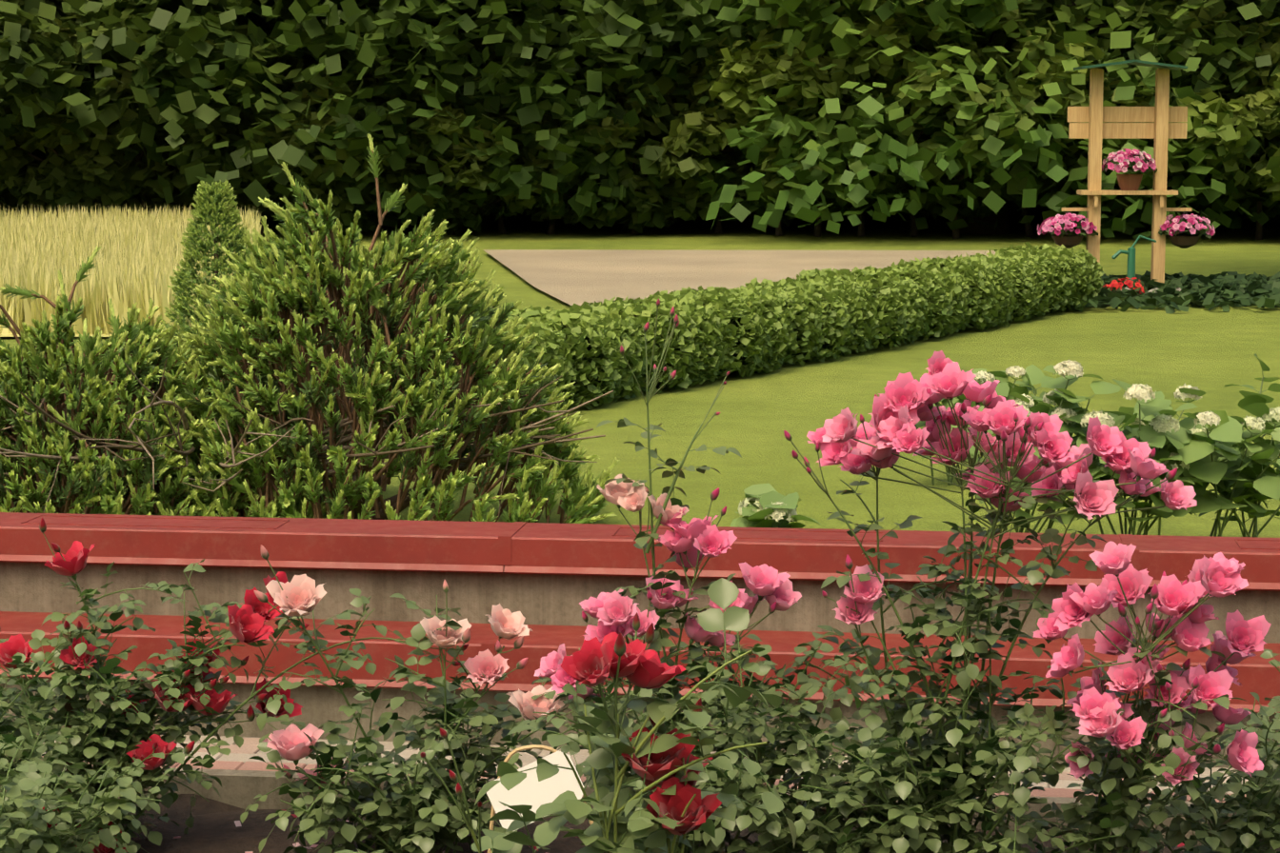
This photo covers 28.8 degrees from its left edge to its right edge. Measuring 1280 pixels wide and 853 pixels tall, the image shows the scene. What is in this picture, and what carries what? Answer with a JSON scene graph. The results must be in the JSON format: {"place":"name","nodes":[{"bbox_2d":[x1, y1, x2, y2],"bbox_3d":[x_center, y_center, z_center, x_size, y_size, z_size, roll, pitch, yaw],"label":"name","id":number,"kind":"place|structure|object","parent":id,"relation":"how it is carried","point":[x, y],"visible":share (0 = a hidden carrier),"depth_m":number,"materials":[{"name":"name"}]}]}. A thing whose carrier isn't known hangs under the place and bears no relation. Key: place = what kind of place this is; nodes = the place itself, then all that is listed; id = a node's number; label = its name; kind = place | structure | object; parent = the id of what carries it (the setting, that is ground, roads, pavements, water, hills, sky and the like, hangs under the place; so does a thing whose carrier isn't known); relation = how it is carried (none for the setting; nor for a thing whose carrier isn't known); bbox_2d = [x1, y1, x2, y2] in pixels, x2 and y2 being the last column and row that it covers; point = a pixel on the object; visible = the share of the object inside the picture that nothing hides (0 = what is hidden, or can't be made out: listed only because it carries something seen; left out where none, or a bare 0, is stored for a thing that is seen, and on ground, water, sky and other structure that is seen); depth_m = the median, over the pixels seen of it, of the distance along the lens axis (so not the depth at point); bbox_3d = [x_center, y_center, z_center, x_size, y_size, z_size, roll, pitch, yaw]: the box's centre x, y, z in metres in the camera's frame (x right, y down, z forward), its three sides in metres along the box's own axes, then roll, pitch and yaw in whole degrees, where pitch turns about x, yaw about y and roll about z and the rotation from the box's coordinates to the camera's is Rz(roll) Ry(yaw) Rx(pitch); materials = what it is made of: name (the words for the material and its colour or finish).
{"place":"outdoors","nodes":[
{"label":"outdoors","id":0,"kind":"place"},
{"bbox_2d":[0,315,203,337],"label":"meadow ground","id":1,"kind":"structure","parent":0,"point":[77,335],"depth_m":21.11,"materials":[{"name":"yellow plant"}]},
{"bbox_2d":[0,203,261,334],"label":"tall meadow grass","id":2,"kind":"structure","parent":0,"point":[138,257],"depth_m":24.02,"materials":[{"name":"yellow plant"}]},
{"bbox_2d":[0,512,1279,714],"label":"retaining wall","id":3,"kind":"structure","parent":0,"point":[486,547],"depth_m":8.19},
{"bbox_2d":[0,198,1279,538],"bbox_3d":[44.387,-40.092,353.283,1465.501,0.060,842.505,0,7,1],"label":"lawn","id":4,"kind":"structure","parent":0,"point":[1210,352],"depth_m":18.51,"materials":[{"name":"green plant"}]},
{"bbox_2d":[154,180,268,392],"bbox_3d":[-2.191,-0.514,12.938,0.863,1.527,0.857,0,7,1],"label":"conical shrub","id":5,"kind":"object","parent":4,"relation":"on","point":[223,212],"depth_m":12.79,"materials":[{"name":"green plant"}]},
{"bbox_2d":[0,133,619,524],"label":"evergreen shrub","id":6,"kind":"object","parent":4,"relation":"on","point":[476,299],"depth_m":10.62,"materials":[{"name":"green plant"}]},
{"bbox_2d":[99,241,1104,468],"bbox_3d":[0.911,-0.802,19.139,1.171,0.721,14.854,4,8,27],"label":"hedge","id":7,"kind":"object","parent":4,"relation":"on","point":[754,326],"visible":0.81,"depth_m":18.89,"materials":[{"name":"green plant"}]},
{"bbox_2d":[0,0,1279,239],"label":"shrubs","id":8,"kind":"object","parent":4,"relation":"on","point":[88,175],"depth_m":41.06,"materials":[{"name":"green plant"}]},
{"bbox_2d":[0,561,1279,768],"bbox_3d":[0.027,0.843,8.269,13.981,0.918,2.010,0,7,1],"label":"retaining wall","id":9,"kind":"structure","parent":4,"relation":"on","point":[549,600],"depth_m":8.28,"materials":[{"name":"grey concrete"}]},
{"bbox_2d":[104,0,1195,234],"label":"tree trunks","id":10,"kind":"object","parent":4,"relation":"on","point":[1004,223],"depth_m":43.53,"materials":[{"name":"brown plant"}]},
{"bbox_2d":[0,0,1279,239],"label":"tree leaves","id":11,"kind":"object","parent":10,"relation":"attached to","point":[661,44],"visible":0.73,"depth_m":39.94,"materials":[{"name":"green plant"}]},
{"bbox_2d":[730,353,1279,537],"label":"leaves","id":12,"kind":"object","parent":4,"relation":"on","point":[1191,450],"depth_m":9.96,"materials":[{"name":"green plant"}]},
{"bbox_2d":[1051,60,1200,293],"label":"flower pots","id":13,"kind":"object","parent":4,"relation":"on","point":[1129,182],"visible":0.25,"depth_m":26.22,"materials":[{"name":"brown ceramic"}]},
{"bbox_2d":[1061,68,1191,283],"bbox_3d":[5.156,-2.563,26.333,1.370,2.430,0.300,0,7,1],"label":"wooden plant stand","id":14,"kind":"object","parent":4,"relation":"on","point":[1160,130],"visible":0.92,"depth_m":26.31,"materials":[{"name":"brown wood"}]},
{"bbox_2d":[1040,154,1279,314],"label":"flower stand plant leaves","id":15,"kind":"object","parent":4,"relation":"on","point":[1223,290],"visible":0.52,"depth_m":25.76,"materials":[{"name":"green plant"}]},
{"bbox_2d":[1037,148,1215,294],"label":"flowers","id":16,"kind":"object","parent":15,"relation":"attached to","point":[1120,157],"visible":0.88,"depth_m":26.16,"materials":[{"name":"pink plant"}]},
{"bbox_2d":[241,737,1083,792],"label":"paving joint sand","id":17,"kind":"structure","parent":0,"point":[540,752],"depth_m":8.07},
{"bbox_2d":[121,794,1279,852],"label":"soil","id":18,"kind":"structure","parent":0,"point":[214,830],"depth_m":7.33,"materials":[{"name":"brown soil"}]},
{"bbox_2d":[61,614,76,822],"bbox_3d":[-1.607,0.929,7.084,0.062,0.804,0.047,0,7,1],"label":"stake with twine","id":19,"kind":"object","parent":18,"relation":"on","point":[68,707],"visible":0.04,"depth_m":7.06,"materials":[{"name":"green wood"}]},
{"bbox_2d":[486,744,593,852],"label":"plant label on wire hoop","id":20,"kind":"object","parent":18,"relation":"on","point":[530,790],"visible":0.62,"depth_m":4.77,"materials":[{"name":"beige plastic"}]},
{"bbox_2d":[0,765,1236,844],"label":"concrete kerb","id":21,"kind":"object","parent":18,"relation":"on","point":[241,789],"depth_m":7.65,"materials":[{"name":"concrete"}]},
{"bbox_2d":[0,299,1271,852],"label":"rose blossoms","id":22,"kind":"object","parent":18,"relation":"on","point":[903,406],"visible":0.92,"depth_m":6.22,"materials":[{"name":"pink plant"}]},
{"bbox_2d":[0,417,1279,852],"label":"rose leaves","id":23,"kind":"object","parent":18,"relation":"on","point":[23,792],"visible":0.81,"depth_m":6.43,"materials":[{"name":"green plant"}]},
{"bbox_2d":[0,306,1279,852],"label":"rose canes","id":24,"kind":"object","parent":18,"relation":"on","point":[962,754],"visible":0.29,"depth_m":6.40,"materials":[{"name":"green plant"}]},
{"bbox_2d":[5,732,1279,802],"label":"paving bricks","id":25,"kind":"object","parent":18,"relation":"on","point":[237,758],"visible":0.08,"depth_m":7.82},
{"bbox_2d":[173,809,1184,852],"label":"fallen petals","id":26,"kind":"object","parent":18,"relation":"on","point":[237,823],"visible":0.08,"depth_m":7.14,"materials":[{"name":"plant"}]},
{"bbox_2d":[483,249,995,305],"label":"paved path","id":27,"kind":"structure","parent":0,"point":[578,277],"depth_m":32.03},
{"bbox_2d":[738,360,1279,521],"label":"white flowers","id":28,"kind":"object","parent":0,"point":[1157,422],"visible":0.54,"depth_m":9.87,"materials":[{"name":"white plant"}]}
]}

